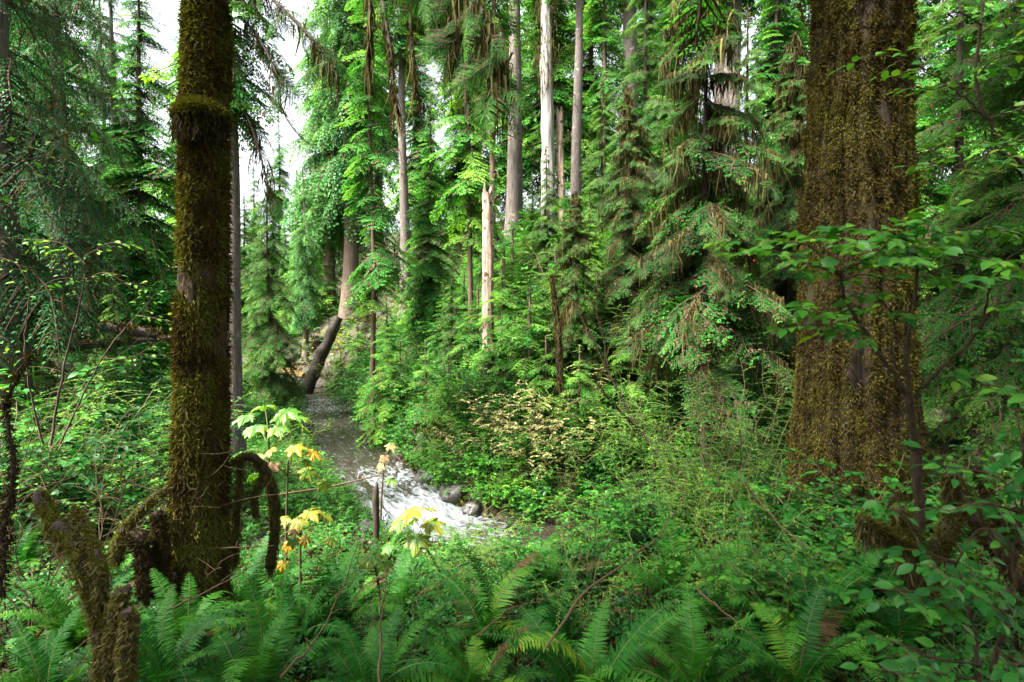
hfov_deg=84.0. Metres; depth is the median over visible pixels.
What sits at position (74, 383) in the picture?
leafy shrub
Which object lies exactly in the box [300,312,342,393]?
leaning log
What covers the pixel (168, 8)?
sky
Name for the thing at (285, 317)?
young hemlock
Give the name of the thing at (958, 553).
leafy shrub
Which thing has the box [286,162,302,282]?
hemlock tree
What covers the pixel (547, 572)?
sword fern
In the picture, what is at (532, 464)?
leafy shrub
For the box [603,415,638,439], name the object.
sword fern
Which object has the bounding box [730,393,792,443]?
leafy shrub
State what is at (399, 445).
sword fern
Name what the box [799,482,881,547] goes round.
leafy shrub
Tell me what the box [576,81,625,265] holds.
hemlock tree
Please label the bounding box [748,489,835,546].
leafy shrub
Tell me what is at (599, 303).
hemlock sapling
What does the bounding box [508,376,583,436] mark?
leafy shrub
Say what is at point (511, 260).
hemlock sapling
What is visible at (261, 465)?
mossy arch
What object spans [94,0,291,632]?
mossy tree
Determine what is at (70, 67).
hemlock tree
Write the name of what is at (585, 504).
leafy shrub
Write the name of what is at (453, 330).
hemlock tree
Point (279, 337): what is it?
hemlock tree
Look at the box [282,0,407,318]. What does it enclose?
cedar tree
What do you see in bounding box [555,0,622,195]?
hemlock tree
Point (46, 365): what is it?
leafy shrub
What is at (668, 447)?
sword fern
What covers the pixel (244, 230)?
hemlock tree
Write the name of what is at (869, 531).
mossy stump
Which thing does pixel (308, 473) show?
devils club
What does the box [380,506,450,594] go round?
devils club
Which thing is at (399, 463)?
rock
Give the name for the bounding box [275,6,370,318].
cedar tree
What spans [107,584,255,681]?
sword fern
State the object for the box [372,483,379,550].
broken post
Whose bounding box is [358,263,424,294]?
leafy shrub
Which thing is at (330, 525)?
leafy shrub
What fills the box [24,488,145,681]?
broken stump
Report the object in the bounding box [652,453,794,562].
leafy shrub
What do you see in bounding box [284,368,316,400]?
leafy shrub
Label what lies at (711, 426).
leafy shrub
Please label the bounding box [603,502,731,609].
sword fern
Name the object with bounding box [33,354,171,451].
leafy shrub
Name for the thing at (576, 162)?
hemlock tree
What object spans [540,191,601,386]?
moss draped hemlock
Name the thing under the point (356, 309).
leafy shrub
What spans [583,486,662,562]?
leafy shrub
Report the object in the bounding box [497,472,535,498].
sword fern
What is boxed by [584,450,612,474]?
sword fern
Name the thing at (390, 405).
young hemlock
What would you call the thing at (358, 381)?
leafy shrub
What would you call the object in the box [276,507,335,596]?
devils club
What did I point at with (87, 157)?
hemlock tree
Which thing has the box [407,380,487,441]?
leafy shrub
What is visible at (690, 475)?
leafy shrub
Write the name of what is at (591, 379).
leafy shrub
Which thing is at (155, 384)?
leafy shrub
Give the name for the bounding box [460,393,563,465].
leafy shrub
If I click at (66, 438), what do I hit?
leafy shrub
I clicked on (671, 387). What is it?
leafy shrub
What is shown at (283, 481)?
leafy shrub
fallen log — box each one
[46,333,172,352]
[94,319,162,338]
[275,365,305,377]
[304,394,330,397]
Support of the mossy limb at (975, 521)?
attached to the mossy tree at (859, 143)
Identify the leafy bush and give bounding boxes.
[0,235,171,443]
[697,199,1023,530]
[840,409,1023,681]
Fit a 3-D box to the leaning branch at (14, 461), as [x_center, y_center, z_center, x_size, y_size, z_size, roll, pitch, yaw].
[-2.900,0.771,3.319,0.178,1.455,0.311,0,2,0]
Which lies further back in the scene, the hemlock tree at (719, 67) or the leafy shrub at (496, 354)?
the hemlock tree at (719, 67)
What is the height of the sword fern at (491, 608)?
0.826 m
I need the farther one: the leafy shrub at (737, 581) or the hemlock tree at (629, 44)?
the hemlock tree at (629, 44)
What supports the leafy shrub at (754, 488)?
on the ground
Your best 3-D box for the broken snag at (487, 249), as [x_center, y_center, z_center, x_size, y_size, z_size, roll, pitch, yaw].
[-0.718,-1.683,17.110,0.460,6.194,0.475,0,2,0]
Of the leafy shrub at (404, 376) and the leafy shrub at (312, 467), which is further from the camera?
the leafy shrub at (404, 376)
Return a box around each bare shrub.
[0,363,102,551]
[0,455,145,645]
[6,431,168,570]
[70,470,167,554]
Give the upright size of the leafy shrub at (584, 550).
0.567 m
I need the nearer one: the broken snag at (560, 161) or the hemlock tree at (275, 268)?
the broken snag at (560, 161)
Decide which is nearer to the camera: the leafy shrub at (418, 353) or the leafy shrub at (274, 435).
the leafy shrub at (274, 435)
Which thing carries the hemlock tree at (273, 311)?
on the ground
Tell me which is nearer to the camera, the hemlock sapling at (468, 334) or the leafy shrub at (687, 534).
the leafy shrub at (687, 534)
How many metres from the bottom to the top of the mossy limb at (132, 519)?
0.622 m
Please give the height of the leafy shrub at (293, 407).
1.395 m
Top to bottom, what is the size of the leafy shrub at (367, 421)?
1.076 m
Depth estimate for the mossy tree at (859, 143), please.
5.10 m
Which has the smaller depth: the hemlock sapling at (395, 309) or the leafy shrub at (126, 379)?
the leafy shrub at (126, 379)
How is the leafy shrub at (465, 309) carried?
on the ground
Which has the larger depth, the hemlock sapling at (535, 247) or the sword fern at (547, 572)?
the hemlock sapling at (535, 247)
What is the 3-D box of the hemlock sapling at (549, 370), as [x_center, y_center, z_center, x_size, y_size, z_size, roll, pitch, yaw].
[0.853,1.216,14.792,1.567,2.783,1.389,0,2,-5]
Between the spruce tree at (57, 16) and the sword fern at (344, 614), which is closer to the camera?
the sword fern at (344, 614)
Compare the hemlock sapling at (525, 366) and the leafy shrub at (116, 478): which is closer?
the leafy shrub at (116, 478)
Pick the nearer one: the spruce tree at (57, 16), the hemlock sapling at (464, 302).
the spruce tree at (57, 16)
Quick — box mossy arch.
[229,451,282,584]
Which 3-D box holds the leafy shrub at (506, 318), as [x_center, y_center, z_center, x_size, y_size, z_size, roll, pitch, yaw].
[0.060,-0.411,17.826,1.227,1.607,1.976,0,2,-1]
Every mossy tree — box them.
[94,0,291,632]
[662,0,939,540]
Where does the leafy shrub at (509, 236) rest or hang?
on the ground
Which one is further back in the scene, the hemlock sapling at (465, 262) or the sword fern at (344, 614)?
the hemlock sapling at (465, 262)
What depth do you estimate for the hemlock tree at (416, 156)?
56.73 m
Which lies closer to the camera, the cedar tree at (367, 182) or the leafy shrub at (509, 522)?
the leafy shrub at (509, 522)
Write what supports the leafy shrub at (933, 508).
on the ground
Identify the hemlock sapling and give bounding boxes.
[245,320,258,360]
[325,350,350,396]
[343,322,370,376]
[354,361,382,409]
[380,339,415,393]
[391,271,415,315]
[403,340,444,425]
[414,355,466,428]
[442,284,500,384]
[446,273,479,347]
[461,227,482,272]
[462,248,523,336]
[469,257,527,374]
[476,227,527,305]
[487,286,557,391]
[515,245,584,356]
[515,334,578,426]
[518,203,565,302]
[550,161,588,241]
[557,345,608,435]
[579,272,627,372]
[587,208,651,287]
[595,315,654,407]
[635,281,681,367]
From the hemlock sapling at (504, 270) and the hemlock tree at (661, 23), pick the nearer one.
the hemlock sapling at (504, 270)
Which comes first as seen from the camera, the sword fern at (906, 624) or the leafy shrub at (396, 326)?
the sword fern at (906, 624)
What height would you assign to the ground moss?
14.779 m
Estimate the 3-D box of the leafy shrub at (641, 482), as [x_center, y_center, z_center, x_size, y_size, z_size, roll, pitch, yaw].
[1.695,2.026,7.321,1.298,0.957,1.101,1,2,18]
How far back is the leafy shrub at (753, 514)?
6.04 m
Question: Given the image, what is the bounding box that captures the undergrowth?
[0,170,1023,681]
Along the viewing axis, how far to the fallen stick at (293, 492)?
8.09 m
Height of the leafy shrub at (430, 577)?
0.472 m
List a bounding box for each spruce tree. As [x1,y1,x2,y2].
[0,0,133,450]
[9,0,162,400]
[69,0,171,318]
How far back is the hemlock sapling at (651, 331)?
16.43 m
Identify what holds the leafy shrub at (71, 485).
on the ground
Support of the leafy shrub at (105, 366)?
on the ground
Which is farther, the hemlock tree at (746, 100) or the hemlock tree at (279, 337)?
the hemlock tree at (279, 337)
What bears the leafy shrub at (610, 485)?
on the ground
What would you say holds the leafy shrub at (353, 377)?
on the ground
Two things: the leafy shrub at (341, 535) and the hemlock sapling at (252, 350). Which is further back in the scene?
the hemlock sapling at (252, 350)
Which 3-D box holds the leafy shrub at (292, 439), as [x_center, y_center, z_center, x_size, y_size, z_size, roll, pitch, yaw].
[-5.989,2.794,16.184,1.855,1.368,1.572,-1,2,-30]
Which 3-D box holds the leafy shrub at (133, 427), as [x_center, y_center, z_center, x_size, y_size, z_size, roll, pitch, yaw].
[-5.880,1.786,9.412,2.723,1.976,2.420,1,2,20]
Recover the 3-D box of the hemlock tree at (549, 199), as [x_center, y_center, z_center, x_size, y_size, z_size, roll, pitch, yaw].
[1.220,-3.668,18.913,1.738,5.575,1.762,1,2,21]
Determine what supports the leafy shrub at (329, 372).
on the ground
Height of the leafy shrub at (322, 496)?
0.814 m
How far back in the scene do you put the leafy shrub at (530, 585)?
5.33 m
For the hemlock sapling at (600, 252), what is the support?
on the ground
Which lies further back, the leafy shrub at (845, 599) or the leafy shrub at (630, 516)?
the leafy shrub at (630, 516)
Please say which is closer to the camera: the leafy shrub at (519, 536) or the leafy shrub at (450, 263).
the leafy shrub at (519, 536)
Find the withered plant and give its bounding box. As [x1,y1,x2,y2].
[377,443,397,520]
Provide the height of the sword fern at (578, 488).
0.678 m
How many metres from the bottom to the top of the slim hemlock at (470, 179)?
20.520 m
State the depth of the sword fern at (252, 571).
5.03 m
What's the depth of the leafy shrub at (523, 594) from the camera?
5.09 m
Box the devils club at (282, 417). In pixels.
[229,405,311,465]
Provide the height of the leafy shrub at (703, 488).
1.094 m
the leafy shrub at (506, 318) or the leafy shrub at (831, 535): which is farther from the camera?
the leafy shrub at (506, 318)
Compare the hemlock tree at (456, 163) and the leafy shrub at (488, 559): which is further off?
the hemlock tree at (456, 163)
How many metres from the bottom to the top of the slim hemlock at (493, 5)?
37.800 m
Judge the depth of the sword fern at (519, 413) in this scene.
14.78 m
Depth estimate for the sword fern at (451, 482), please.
13.73 m
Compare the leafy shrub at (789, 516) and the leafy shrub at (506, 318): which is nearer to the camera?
the leafy shrub at (789, 516)
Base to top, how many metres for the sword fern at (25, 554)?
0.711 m
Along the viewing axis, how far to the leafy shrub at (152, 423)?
9.50 m
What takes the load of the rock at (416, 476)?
on the ground
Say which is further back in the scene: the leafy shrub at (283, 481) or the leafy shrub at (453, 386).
the leafy shrub at (453, 386)
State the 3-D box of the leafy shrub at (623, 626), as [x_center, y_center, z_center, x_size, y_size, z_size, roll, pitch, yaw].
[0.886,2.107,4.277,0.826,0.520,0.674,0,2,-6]
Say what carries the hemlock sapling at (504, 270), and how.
on the ground
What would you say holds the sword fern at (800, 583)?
on the ground
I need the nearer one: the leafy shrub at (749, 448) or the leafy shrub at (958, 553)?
the leafy shrub at (958, 553)
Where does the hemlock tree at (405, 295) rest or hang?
on the ground
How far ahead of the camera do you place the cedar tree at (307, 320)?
39.67 m
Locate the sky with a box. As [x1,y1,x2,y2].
[20,0,1011,245]
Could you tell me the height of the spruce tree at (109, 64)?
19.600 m
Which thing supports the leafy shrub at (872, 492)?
on the ground
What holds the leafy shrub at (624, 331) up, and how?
on the ground
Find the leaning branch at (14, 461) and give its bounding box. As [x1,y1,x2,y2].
[0,348,38,601]
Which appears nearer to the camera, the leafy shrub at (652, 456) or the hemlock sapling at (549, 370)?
the leafy shrub at (652, 456)
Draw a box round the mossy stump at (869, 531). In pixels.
[852,470,966,655]
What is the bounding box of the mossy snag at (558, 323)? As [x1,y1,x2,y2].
[545,274,575,397]
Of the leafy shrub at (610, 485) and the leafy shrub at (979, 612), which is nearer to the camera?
the leafy shrub at (979, 612)
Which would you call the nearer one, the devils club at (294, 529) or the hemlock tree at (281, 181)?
the devils club at (294, 529)
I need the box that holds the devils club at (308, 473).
[246,443,330,560]
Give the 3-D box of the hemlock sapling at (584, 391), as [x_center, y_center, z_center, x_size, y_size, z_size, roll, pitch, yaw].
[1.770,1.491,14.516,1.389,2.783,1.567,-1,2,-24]
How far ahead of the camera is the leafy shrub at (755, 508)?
5.30 m
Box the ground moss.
[0,185,1023,681]
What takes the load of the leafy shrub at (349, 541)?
on the ground
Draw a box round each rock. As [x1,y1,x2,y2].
[351,519,372,537]
[395,460,405,464]
[412,468,435,482]
[439,481,468,502]
[462,501,482,516]
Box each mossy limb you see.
[107,483,170,570]
[947,461,1023,609]
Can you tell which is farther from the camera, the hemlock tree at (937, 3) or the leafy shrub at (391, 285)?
the leafy shrub at (391, 285)
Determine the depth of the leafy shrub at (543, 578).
5.17 m
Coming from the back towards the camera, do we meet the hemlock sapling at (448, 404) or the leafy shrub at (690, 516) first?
the hemlock sapling at (448, 404)
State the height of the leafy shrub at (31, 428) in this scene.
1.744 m
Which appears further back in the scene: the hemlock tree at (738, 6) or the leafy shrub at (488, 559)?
the hemlock tree at (738, 6)
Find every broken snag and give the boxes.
[481,181,494,378]
[556,106,565,232]
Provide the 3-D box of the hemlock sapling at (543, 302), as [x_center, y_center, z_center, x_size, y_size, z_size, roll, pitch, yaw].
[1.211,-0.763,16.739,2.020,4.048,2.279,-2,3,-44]
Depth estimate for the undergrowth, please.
13.02 m
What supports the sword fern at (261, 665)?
on the ground
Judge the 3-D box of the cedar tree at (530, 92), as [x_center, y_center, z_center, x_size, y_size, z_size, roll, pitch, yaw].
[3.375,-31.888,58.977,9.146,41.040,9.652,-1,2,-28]
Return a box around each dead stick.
[154,553,269,612]
[279,546,357,677]
[359,562,388,681]
[476,578,562,636]
[544,499,674,649]
[694,586,756,638]
[742,470,803,546]
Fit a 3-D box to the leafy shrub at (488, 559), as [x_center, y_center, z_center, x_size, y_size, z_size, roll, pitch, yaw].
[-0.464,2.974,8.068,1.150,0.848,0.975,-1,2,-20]
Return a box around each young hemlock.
[274,222,323,336]
[309,237,341,318]
[353,291,414,449]
[424,279,457,373]
[509,182,543,305]
[560,185,615,333]
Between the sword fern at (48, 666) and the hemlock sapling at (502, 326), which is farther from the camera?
the hemlock sapling at (502, 326)
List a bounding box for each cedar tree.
[241,163,263,264]
[245,222,273,346]
[274,215,294,327]
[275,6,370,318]
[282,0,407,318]
[286,171,327,361]
[319,9,395,246]
[520,0,584,208]
[740,0,811,159]
[949,14,1023,163]
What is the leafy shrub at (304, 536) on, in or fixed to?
on the ground
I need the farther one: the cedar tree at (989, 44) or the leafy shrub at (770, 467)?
the cedar tree at (989, 44)
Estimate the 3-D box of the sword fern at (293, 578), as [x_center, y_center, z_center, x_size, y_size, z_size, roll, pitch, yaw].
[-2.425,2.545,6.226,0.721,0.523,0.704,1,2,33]
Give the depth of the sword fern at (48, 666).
3.17 m
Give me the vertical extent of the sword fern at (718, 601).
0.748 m
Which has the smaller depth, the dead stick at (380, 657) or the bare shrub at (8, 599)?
the dead stick at (380, 657)
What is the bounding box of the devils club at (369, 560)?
[338,552,394,621]
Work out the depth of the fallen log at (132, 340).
11.42 m
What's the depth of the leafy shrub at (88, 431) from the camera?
8.28 m
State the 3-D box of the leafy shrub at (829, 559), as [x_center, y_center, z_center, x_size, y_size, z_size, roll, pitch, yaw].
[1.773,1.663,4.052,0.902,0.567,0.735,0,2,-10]
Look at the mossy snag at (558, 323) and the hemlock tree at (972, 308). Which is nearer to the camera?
the hemlock tree at (972, 308)
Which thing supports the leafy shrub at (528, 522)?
on the ground
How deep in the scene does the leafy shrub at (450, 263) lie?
33.84 m
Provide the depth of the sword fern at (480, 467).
13.71 m
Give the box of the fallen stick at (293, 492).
[280,474,379,495]
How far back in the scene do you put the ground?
14.35 m
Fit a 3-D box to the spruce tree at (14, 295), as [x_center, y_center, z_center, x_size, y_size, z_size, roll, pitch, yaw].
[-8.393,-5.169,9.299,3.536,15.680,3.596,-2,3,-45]
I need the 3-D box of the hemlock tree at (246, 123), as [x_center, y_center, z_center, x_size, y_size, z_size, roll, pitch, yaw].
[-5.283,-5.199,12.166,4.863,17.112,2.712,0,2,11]
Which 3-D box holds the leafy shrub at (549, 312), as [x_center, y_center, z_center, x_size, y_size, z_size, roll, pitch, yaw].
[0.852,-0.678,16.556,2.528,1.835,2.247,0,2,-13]
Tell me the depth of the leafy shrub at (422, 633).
4.46 m
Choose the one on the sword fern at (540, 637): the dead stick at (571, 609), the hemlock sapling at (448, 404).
the dead stick at (571, 609)
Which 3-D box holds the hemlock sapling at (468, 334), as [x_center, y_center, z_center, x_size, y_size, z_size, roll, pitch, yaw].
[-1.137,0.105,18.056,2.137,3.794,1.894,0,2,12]
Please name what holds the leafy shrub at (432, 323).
on the ground
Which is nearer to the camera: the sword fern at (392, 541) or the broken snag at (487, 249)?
the sword fern at (392, 541)
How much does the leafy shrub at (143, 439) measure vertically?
1.915 m
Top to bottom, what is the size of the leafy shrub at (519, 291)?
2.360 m
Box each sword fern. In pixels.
[0,561,169,656]
[0,605,146,681]
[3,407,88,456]
[6,518,67,576]
[68,550,136,606]
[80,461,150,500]
[84,567,249,666]
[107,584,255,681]
[149,573,351,681]
[214,545,371,680]
[230,531,324,616]
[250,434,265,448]
[273,562,321,600]
[274,541,417,661]
[309,602,466,681]
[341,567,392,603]
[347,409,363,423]
[351,545,457,628]
[372,533,406,557]
[392,435,404,449]
[402,606,555,681]
[404,436,435,457]
[423,544,583,681]
[439,474,467,494]
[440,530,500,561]
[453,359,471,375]
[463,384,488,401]
[468,454,501,477]
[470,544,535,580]
[479,595,696,681]
[496,391,536,419]
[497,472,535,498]
[499,533,614,591]
[511,567,630,662]
[520,490,553,510]
[547,417,579,437]
[567,473,597,496]
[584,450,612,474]
[585,584,786,681]
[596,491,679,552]
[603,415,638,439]
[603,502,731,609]
[652,444,683,467]
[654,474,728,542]
[655,528,795,651]
[695,582,901,681]
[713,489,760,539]
[717,539,909,681]
[792,562,980,681]
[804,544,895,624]
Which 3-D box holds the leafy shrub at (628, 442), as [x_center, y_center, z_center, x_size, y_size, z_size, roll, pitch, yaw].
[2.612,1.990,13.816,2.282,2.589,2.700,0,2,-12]
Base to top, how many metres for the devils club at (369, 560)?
0.749 m
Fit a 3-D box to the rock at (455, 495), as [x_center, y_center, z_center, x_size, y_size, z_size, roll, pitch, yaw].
[-1.364,3.684,13.881,0.968,0.510,0.772,-17,13,-42]
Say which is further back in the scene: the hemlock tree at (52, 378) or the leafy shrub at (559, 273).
the leafy shrub at (559, 273)
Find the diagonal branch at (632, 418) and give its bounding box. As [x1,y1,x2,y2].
[569,293,673,494]
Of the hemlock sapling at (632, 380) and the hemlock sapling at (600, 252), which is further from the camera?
the hemlock sapling at (600, 252)
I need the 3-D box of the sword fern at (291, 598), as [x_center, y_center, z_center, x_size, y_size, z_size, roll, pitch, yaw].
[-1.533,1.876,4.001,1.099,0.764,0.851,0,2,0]
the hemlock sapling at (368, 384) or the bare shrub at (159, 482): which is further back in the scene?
the hemlock sapling at (368, 384)
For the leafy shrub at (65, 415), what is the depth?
7.36 m
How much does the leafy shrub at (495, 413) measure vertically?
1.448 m
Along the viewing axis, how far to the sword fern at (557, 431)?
14.07 m
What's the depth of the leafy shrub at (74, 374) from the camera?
8.78 m
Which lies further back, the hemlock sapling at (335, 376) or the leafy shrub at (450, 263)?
the leafy shrub at (450, 263)
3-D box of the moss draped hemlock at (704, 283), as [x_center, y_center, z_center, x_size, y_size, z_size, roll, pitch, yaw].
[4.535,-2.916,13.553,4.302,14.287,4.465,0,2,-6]
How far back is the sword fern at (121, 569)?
5.20 m
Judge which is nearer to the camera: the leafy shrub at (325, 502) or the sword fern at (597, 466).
the leafy shrub at (325, 502)
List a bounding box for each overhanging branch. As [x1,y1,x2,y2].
[0,113,132,224]
[827,0,1023,190]
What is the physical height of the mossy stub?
0.780 m
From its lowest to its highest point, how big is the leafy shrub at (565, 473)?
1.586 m
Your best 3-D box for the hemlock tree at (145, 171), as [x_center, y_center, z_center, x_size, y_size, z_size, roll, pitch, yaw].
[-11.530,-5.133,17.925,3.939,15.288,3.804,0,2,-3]
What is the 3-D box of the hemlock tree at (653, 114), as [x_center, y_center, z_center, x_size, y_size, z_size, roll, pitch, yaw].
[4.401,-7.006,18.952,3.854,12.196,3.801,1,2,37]
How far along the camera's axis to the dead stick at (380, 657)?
3.03 m
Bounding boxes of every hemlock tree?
[8,15,53,310]
[11,0,110,242]
[14,8,126,384]
[29,262,74,421]
[73,1,153,307]
[80,0,178,390]
[88,268,144,443]
[125,10,244,367]
[139,0,358,466]
[240,187,257,333]
[241,168,311,410]
[255,167,293,306]
[261,276,284,375]
[265,114,293,262]
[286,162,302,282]
[301,132,322,281]
[351,2,417,276]
[363,0,439,318]
[384,41,453,235]
[392,205,426,371]
[395,93,462,351]
[415,73,505,264]
[433,268,465,382]
[473,213,505,310]
[476,1,540,222]
[498,0,531,244]
[498,0,606,206]
[520,146,566,301]
[545,0,597,229]
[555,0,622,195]
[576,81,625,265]
[594,0,689,302]
[602,0,668,168]
[613,1,673,169]
[632,0,717,201]
[701,5,792,351]
[702,0,770,155]
[713,0,756,182]
[735,0,809,260]
[913,0,967,319]
[914,0,1023,507]
[914,0,1023,527]
[916,0,1021,204]
[945,0,1023,303]
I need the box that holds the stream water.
[244,371,606,554]
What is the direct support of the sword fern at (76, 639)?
on the ground
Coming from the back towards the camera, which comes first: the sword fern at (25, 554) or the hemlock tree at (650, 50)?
the hemlock tree at (650, 50)
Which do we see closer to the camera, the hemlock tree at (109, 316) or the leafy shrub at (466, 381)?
the hemlock tree at (109, 316)
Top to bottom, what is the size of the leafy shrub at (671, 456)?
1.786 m
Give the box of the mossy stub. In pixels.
[121,508,174,609]
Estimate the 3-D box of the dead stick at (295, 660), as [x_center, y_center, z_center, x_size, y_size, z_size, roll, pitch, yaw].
[-1.083,1.605,3.439,0.221,0.405,0.826,1,2,16]
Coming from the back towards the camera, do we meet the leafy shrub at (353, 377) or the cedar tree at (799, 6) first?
the cedar tree at (799, 6)
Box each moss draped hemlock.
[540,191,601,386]
[589,87,664,364]
[615,0,797,482]
[724,32,809,403]
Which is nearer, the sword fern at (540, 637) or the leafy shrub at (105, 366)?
the sword fern at (540, 637)
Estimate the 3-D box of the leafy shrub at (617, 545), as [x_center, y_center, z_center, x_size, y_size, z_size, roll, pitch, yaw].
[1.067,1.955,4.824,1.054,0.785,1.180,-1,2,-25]
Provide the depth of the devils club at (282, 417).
6.89 m
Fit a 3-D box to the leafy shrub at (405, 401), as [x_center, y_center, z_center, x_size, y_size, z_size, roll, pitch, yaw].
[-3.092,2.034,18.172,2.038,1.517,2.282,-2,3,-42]
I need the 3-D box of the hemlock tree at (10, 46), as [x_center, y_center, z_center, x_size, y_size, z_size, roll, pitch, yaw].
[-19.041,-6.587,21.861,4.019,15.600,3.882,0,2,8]
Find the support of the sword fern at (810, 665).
on the ground
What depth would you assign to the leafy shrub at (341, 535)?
8.72 m
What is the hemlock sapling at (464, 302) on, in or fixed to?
on the ground
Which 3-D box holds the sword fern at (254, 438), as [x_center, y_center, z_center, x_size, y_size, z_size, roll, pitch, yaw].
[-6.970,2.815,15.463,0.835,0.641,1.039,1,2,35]
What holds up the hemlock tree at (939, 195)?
on the ground
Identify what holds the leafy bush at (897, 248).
on the ground
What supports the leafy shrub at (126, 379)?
on the ground
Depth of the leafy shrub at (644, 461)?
13.36 m
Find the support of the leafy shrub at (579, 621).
on the ground
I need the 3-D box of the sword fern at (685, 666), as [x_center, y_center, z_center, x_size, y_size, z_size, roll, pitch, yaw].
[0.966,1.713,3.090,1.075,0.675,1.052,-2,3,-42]
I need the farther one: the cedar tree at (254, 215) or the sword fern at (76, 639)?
the cedar tree at (254, 215)
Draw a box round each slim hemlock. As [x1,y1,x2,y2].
[332,0,535,431]
[420,0,502,355]
[449,0,540,255]
[582,0,640,191]
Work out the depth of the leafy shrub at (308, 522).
9.61 m
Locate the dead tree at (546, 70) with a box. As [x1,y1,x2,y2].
[528,0,560,242]
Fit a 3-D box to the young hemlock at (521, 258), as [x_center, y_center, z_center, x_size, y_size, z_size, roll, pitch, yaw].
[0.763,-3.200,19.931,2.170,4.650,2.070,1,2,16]
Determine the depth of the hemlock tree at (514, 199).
33.18 m
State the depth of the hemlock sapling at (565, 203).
22.02 m
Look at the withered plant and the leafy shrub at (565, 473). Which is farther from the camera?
the leafy shrub at (565, 473)
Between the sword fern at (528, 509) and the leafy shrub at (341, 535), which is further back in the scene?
the sword fern at (528, 509)
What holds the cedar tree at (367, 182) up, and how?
on the ground
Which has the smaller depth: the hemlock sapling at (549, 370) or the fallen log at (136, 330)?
the fallen log at (136, 330)
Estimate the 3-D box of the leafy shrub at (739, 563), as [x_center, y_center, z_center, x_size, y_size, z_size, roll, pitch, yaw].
[1.465,1.528,3.918,1.061,0.923,1.252,-2,3,-39]
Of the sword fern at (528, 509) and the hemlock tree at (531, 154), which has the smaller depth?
the sword fern at (528, 509)
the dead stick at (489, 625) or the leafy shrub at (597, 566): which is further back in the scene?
the leafy shrub at (597, 566)
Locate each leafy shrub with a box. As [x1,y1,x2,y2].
[0,328,125,441]
[0,340,167,463]
[0,343,169,451]
[0,362,138,458]
[0,368,140,517]
[0,387,118,501]
[0,391,172,511]
[0,400,134,530]
[0,405,162,530]
[0,406,168,519]
[0,421,131,554]
[0,436,152,543]
[1,372,171,501]
[6,558,72,611]
[16,430,171,545]
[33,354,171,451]
[34,392,252,519]
[52,396,255,500]
[54,365,95,402]
[56,444,169,532]
[58,405,261,473]
[231,437,285,471]
[243,397,271,422]
[259,420,295,440]
[259,480,308,515]
[267,396,321,427]
[272,413,333,452]
[276,475,315,505]
[279,457,333,483]
[279,469,335,508]
[279,529,319,555]
[282,507,355,539]
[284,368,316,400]
[295,337,353,374]
[301,516,354,553]
[302,500,331,516]
[302,550,347,586]
[310,360,352,391]
[313,317,363,352]
[320,519,343,534]
[322,388,364,411]
[322,532,359,553]
[324,368,383,399]
[341,291,385,323]
[351,370,413,400]
[354,410,375,435]
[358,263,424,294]
[363,594,472,654]
[375,381,434,419]
[384,312,410,344]
[388,363,459,404]
[398,334,440,376]
[405,548,523,627]
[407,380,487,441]
[410,560,475,595]
[417,314,476,352]
[420,534,514,595]
[423,523,482,564]
[427,245,476,276]
[427,364,512,415]
[433,420,489,457]
[433,529,498,576]
[439,509,515,568]
[442,362,519,410]
[443,501,532,564]
[443,530,574,607]
[445,296,481,330]
[447,318,544,381]
[453,388,528,437]
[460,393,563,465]
[477,524,556,565]
[478,216,549,268]
[479,263,559,320]
[487,513,536,528]
[488,531,539,554]
[495,304,521,330]
[499,543,630,621]
[501,561,577,619]
[502,286,588,342]
[506,509,548,530]
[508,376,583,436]
[508,425,580,484]
[511,318,583,372]
[513,228,607,306]
[517,211,583,241]
[522,528,653,649]
[523,477,576,521]
[524,428,614,495]
[531,414,608,472]
[533,488,655,559]
[537,223,613,283]
[538,492,590,525]
[539,263,635,348]
[540,523,632,595]
[544,384,648,451]
[547,324,636,388]
[548,529,624,584]
[558,480,620,522]
[564,251,643,319]
[567,361,613,400]
[572,573,691,640]
[573,315,616,373]
[576,371,671,474]
[580,477,654,529]
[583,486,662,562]
[586,520,722,596]
[594,297,663,377]
[596,481,696,555]
[598,451,689,520]
[602,402,695,485]
[602,479,701,534]
[610,381,743,503]
[615,353,793,509]
[618,347,709,403]
[640,495,722,551]
[645,439,768,535]
[646,437,735,503]
[646,515,754,597]
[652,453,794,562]
[662,471,846,621]
[672,432,786,509]
[674,351,793,502]
[678,418,782,486]
[684,366,792,497]
[685,454,856,551]
[688,532,844,613]
[693,502,903,646]
[702,502,764,538]
[720,455,787,531]
[729,469,828,526]
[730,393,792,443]
[744,535,879,639]
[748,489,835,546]
[758,485,928,578]
[774,477,887,535]
[783,448,990,526]
[783,498,941,580]
[792,482,926,566]
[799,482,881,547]
[803,546,986,606]
[883,563,1023,659]
[895,460,1023,558]
[903,435,1020,532]
[946,543,1023,631]
[973,459,1023,525]
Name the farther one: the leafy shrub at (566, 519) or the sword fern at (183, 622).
the leafy shrub at (566, 519)
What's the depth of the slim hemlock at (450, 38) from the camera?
9.00 m
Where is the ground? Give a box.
[0,182,1023,681]
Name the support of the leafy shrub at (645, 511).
on the ground

